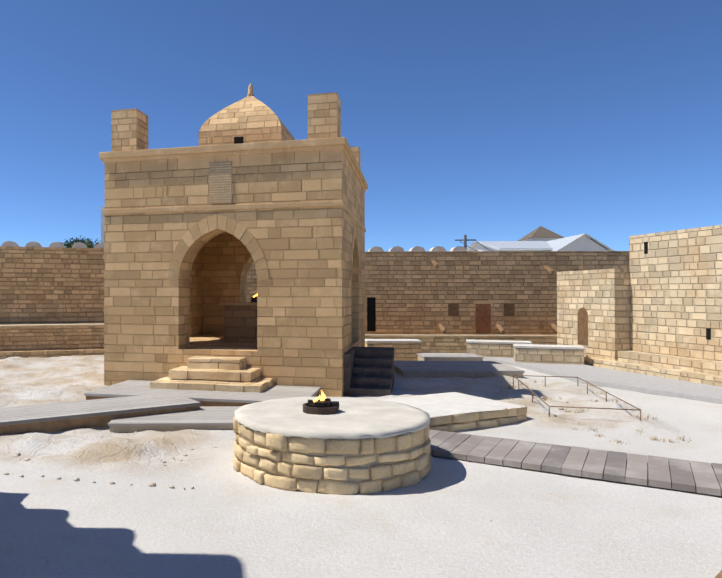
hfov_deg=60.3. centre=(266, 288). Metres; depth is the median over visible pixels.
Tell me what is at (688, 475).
walk planks
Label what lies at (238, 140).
temple dome window
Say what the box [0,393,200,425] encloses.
deck top
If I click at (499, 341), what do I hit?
bench cap
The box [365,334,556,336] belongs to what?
wall ledge
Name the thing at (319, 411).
well fire ring
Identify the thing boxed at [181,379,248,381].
temple step
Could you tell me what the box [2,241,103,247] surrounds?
wall merlons
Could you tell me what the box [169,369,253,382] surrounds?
temple step front
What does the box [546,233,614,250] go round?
house roof
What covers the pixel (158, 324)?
temple walls
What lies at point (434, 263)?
wall spout
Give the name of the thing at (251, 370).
temple step
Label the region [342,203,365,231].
molding
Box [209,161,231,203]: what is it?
temple plaque
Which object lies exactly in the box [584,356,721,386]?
block plinth
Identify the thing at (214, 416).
deck top
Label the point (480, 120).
sky
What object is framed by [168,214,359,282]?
temple voussoirs
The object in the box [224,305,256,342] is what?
temple altar
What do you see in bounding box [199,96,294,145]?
temple dome
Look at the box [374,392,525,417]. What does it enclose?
platform top
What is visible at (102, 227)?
building
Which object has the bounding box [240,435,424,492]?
joint
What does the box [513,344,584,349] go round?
bench cap
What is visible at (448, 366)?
deck top
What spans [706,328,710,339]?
block slit
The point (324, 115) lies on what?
temple chimney
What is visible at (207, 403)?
deck frame
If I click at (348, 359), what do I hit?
side stair cheek
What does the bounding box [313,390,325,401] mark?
fire flame
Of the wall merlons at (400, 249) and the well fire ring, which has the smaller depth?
the well fire ring
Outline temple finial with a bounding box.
[247,83,253,95]
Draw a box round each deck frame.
[0,406,199,434]
[86,391,319,405]
[109,426,233,431]
[394,367,522,377]
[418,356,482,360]
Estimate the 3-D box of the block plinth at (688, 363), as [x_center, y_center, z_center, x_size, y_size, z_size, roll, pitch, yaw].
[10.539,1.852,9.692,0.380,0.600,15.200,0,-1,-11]
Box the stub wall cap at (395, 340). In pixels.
[365,339,421,342]
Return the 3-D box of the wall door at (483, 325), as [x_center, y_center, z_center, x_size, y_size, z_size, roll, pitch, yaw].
[7.696,1.046,21.785,0.533,1.041,0.210,0,-1,2]
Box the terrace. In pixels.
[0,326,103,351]
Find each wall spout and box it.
[431,260,438,267]
[438,323,445,332]
[496,323,504,332]
[544,265,554,273]
[551,324,556,331]
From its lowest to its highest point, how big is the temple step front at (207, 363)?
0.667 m
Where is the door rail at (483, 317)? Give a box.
[476,317,490,318]
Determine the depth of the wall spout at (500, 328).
21.33 m
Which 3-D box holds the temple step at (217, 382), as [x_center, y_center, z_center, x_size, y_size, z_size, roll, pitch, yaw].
[-1.059,1.796,11.571,2.120,0.122,0.383,0,-1,14]
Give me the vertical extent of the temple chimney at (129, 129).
0.920 m
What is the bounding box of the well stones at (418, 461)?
[233,417,431,494]
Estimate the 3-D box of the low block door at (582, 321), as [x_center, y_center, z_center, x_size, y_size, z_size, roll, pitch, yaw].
[8.857,1.044,17.116,0.001,1.050,0.420,0,-1,-11]
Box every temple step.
[155,378,265,384]
[174,367,256,371]
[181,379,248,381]
[192,356,245,362]
[233,358,245,369]
[240,368,259,382]
[250,378,272,392]
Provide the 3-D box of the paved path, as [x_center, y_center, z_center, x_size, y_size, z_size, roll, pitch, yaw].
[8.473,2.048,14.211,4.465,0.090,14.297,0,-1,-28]
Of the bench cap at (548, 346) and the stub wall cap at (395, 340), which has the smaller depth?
the bench cap at (548, 346)
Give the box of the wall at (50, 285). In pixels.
[0,246,103,323]
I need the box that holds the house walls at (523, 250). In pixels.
[490,248,561,250]
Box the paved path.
[424,353,721,403]
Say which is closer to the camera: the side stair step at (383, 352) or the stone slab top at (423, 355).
the side stair step at (383, 352)
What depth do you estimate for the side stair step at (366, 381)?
11.95 m
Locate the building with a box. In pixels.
[101,209,104,242]
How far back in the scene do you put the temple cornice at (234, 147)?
12.20 m
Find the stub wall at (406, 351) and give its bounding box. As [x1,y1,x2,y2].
[365,342,420,360]
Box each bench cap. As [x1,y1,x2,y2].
[466,339,531,343]
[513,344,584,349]
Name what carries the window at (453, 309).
attached to the back wall at (415, 292)
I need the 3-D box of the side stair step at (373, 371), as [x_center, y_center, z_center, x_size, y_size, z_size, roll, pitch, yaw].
[2.142,1.830,12.333,0.780,0.492,0.270,0,-1,14]
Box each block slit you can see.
[644,242,647,253]
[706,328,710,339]
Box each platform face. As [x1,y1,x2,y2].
[429,407,526,431]
[506,402,526,420]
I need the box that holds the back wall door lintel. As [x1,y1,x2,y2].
[473,301,492,303]
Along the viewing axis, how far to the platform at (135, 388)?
11.01 m
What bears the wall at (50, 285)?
on the ground
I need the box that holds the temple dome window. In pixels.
[234,136,242,143]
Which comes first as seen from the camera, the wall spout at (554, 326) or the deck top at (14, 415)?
the deck top at (14, 415)
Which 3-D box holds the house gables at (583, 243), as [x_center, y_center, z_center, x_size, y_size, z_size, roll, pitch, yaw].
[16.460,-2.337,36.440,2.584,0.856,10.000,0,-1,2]
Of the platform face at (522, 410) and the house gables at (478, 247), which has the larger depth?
the house gables at (478, 247)
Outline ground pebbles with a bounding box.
[3,376,597,571]
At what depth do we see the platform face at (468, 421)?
8.94 m
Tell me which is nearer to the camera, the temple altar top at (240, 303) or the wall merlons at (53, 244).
the temple altar top at (240, 303)
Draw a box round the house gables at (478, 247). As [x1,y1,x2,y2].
[469,243,498,250]
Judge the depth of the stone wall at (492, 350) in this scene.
18.33 m
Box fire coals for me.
[307,398,338,409]
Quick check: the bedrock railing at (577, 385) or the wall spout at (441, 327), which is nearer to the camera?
the bedrock railing at (577, 385)
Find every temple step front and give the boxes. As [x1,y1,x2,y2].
[150,381,259,392]
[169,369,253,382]
[188,357,242,369]
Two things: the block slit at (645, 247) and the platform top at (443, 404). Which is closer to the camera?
the platform top at (443, 404)
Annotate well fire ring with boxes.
[303,403,338,414]
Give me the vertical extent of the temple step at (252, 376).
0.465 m
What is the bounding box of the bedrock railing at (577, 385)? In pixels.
[513,375,640,420]
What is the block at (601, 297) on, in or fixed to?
on the ground
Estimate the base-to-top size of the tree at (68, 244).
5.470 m
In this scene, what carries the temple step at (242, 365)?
attached to the temple step
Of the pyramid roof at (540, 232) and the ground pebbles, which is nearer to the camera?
the ground pebbles
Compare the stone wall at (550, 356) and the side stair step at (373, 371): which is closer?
the side stair step at (373, 371)
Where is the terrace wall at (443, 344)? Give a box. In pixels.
[365,336,556,352]
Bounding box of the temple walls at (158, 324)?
[104,149,364,396]
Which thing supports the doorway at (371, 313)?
attached to the back wall at (415, 292)
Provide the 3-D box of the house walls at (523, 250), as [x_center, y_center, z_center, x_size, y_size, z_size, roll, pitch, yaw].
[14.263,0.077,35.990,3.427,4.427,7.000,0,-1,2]
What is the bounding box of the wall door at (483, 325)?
[475,304,490,332]
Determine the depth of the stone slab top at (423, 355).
17.29 m
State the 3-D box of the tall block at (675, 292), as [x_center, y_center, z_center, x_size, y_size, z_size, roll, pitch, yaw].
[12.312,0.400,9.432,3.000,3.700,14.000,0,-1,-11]
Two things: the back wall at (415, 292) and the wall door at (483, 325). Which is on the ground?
the back wall at (415, 292)
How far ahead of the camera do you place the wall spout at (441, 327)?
21.40 m
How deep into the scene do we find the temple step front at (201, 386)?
11.22 m
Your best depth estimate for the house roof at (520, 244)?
34.42 m
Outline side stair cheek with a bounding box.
[343,347,356,395]
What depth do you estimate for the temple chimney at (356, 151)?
15.92 m
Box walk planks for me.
[429,430,721,495]
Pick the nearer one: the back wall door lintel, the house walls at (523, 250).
the back wall door lintel
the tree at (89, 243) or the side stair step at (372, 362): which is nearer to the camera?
the side stair step at (372, 362)
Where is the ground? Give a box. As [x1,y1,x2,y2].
[0,353,721,577]
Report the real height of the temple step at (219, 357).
0.120 m
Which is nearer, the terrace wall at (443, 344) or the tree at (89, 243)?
the terrace wall at (443, 344)
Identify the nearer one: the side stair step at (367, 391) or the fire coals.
the fire coals
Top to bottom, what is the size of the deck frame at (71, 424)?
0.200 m
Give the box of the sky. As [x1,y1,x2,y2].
[0,0,721,251]
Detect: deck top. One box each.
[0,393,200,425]
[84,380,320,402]
[108,406,240,425]
[394,361,524,372]
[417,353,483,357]
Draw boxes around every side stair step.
[350,386,390,395]
[351,376,391,392]
[352,366,392,389]
[354,357,392,367]
[355,347,393,385]
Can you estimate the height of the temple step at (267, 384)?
0.277 m
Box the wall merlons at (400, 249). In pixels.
[368,246,466,251]
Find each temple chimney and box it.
[111,108,147,151]
[308,92,340,138]
[350,147,359,166]
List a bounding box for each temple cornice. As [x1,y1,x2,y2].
[99,137,367,189]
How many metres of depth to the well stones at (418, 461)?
6.13 m
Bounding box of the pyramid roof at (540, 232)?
[518,226,564,240]
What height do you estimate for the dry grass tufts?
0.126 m
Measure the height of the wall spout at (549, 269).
0.348 m
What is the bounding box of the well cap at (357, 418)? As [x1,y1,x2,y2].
[234,397,429,438]
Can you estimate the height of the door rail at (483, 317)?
0.051 m
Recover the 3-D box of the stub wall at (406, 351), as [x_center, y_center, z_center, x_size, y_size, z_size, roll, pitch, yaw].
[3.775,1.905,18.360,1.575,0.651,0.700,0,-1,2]
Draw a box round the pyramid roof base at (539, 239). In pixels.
[521,238,559,241]
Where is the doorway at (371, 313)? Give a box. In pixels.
[367,297,375,330]
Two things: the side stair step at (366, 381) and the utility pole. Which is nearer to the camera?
the side stair step at (366, 381)
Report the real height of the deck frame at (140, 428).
0.090 m
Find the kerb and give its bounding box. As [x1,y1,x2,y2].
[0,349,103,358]
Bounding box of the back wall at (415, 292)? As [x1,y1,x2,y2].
[246,251,628,334]
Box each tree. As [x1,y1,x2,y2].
[60,237,79,247]
[69,236,101,247]
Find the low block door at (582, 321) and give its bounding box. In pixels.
[577,308,587,345]
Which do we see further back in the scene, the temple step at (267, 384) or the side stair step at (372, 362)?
the side stair step at (372, 362)
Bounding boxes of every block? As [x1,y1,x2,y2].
[557,269,629,360]
[629,225,721,360]
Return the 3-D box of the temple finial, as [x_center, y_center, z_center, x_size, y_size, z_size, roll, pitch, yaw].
[-0.378,-4.788,14.720,0.170,0.330,0.162,0,-1,14]
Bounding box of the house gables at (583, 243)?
[559,235,607,250]
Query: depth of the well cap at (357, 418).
6.67 m
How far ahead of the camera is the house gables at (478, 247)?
35.80 m
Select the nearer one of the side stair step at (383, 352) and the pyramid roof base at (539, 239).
the side stair step at (383, 352)
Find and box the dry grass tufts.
[427,375,691,444]
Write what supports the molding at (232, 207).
attached to the temple walls at (158, 324)
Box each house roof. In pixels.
[467,241,559,250]
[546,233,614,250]
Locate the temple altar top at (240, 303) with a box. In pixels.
[219,302,256,305]
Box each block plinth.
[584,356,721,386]
[617,350,721,374]
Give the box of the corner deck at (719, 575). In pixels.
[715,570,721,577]
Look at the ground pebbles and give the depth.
6.64 m
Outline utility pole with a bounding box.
[455,235,475,248]
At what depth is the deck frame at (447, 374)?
14.37 m
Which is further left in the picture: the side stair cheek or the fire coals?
the fire coals

